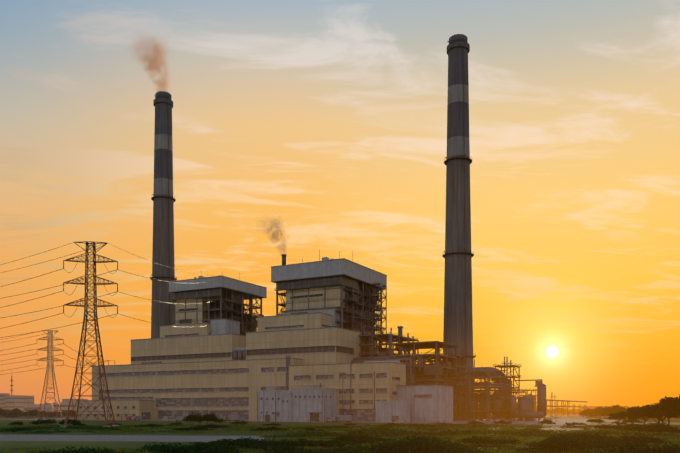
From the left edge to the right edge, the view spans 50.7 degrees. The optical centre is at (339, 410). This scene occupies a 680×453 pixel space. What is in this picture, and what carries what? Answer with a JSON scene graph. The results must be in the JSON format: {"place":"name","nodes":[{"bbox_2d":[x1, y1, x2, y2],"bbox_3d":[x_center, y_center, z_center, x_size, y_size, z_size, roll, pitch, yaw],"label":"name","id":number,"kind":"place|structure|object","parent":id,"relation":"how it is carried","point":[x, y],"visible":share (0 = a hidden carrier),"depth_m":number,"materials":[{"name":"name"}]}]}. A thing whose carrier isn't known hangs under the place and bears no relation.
{"place":"outdoors","nodes":[
{"label":"outdoors","id":0,"kind":"place"},
{"bbox_2d":[0,435,263,441],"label":"road","id":1,"kind":"structure","parent":0,"point":[168,438],"depth_m":139.58,"materials":[{"name":"grey asphalt"}]},
{"bbox_2d":[0,414,679,452],"bbox_3d":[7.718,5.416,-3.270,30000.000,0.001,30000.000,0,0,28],"label":"ground","id":2,"kind":"structure","parent":0,"point":[51,445],"depth_m":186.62,"materials":[{"name":"green plant"}]},
{"bbox_2d":[35,330,64,418],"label":"pylon","id":3,"kind":"object","parent":2,"relation":"on","point":[48,359],"visible":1,"depth_m":480.64,"materials":[{"name":"metal"}]},
{"bbox_2d":[60,241,118,427],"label":"pylon","id":4,"kind":"object","parent":2,"relation":"on","point":[87,283],"visible":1,"depth_m":234.61,"materials":[{"name":"metal"}]},
{"bbox_2d":[0,242,220,374],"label":"power lines","id":5,"kind":"object","parent":4,"relation":"attached to","point":[62,313],"visible":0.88,"depth_m":258.25,"materials":[{"name":"metal"}]},
{"bbox_2d":[168,276,266,334],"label":"boiler house","id":6,"kind":"structure","parent":2,"relation":"on","point":[229,295],"depth_m":440.34,"materials":[{"name":"metal"}]},
{"bbox_2d":[0,367,557,424],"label":"site furniture","id":7,"kind":"object","parent":2,"relation":"on","point":[340,418],"visible":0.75,"depth_m":352.65,"materials":[{"name":"grey metal"}]},
{"bbox_2d":[0,376,605,415],"bbox_3d":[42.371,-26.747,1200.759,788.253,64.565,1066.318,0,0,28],"label":"distant buildings","id":8,"kind":"structure","parent":2,"relation":"on","point":[9,401],"depth_m":876.22,"materials":[{"name":"metal"}]},
{"bbox_2d":[0,418,626,424],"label":"yard plant","id":9,"kind":"object","parent":2,"relation":"on","point":[561,421],"depth_m":358.62,"materials":[{"name":"green plant"}]},
{"bbox_2d":[150,91,176,337],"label":"chimney","id":10,"kind":"object","parent":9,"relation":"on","point":[163,200],"visible":0.65,"depth_m":486.69,"materials":[{"name":"concrete"}]},
{"bbox_2d":[76,312,405,421],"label":"turbine hall","id":11,"kind":"structure","parent":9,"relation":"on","point":[224,367],"depth_m":389.17,"materials":[{"name":"beige concrete"}]},
{"bbox_2d":[257,382,453,422],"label":"storage sheds","id":12,"kind":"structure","parent":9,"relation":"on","point":[432,403],"depth_m":341.81,"materials":[{"name":"white metal"}]},
{"bbox_2d":[442,34,475,419],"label":"chimney","id":13,"kind":"object","parent":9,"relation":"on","point":[458,314],"visible":0.9,"depth_m":412.30,"materials":[{"name":"concrete"}]},
{"bbox_2d":[271,250,386,352],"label":"boiler house","id":14,"kind":"structure","parent":2,"relation":"on","point":[339,290],"depth_m":400.82,"materials":[{"name":"metal"}]},
{"bbox_2d":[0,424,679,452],"bbox_3d":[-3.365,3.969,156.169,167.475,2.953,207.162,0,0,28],"label":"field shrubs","id":15,"kind":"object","parent":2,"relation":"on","point":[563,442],"visible":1,"depth_m":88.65,"materials":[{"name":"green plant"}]},
{"bbox_2d":[0,404,679,426],"bbox_3d":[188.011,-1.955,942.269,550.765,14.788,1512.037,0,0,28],"label":"bushes","id":16,"kind":"object","parent":2,"relation":"on","point":[601,411],"visible":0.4,"depth_m":278.45,"materials":[{"name":"green plant"}]},
{"bbox_2d":[351,310,545,420],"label":"process plant","id":17,"kind":"object","parent":2,"relation":"on","point":[499,403],"visible":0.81,"depth_m":386.23,"materials":[{"name":"metal"}]},
{"bbox_2d":[594,395,679,434],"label":"trees","id":18,"kind":"object","parent":2,"relation":"on","point":[668,407],"visible":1,"depth_m":188.97,"materials":[{"name":"green plant"}]},
{"bbox_2d":[0,0,679,409],"label":"sky","id":19,"kind":"structure","parent":0,"point":[301,128],"materials":[{"name":"orange"}]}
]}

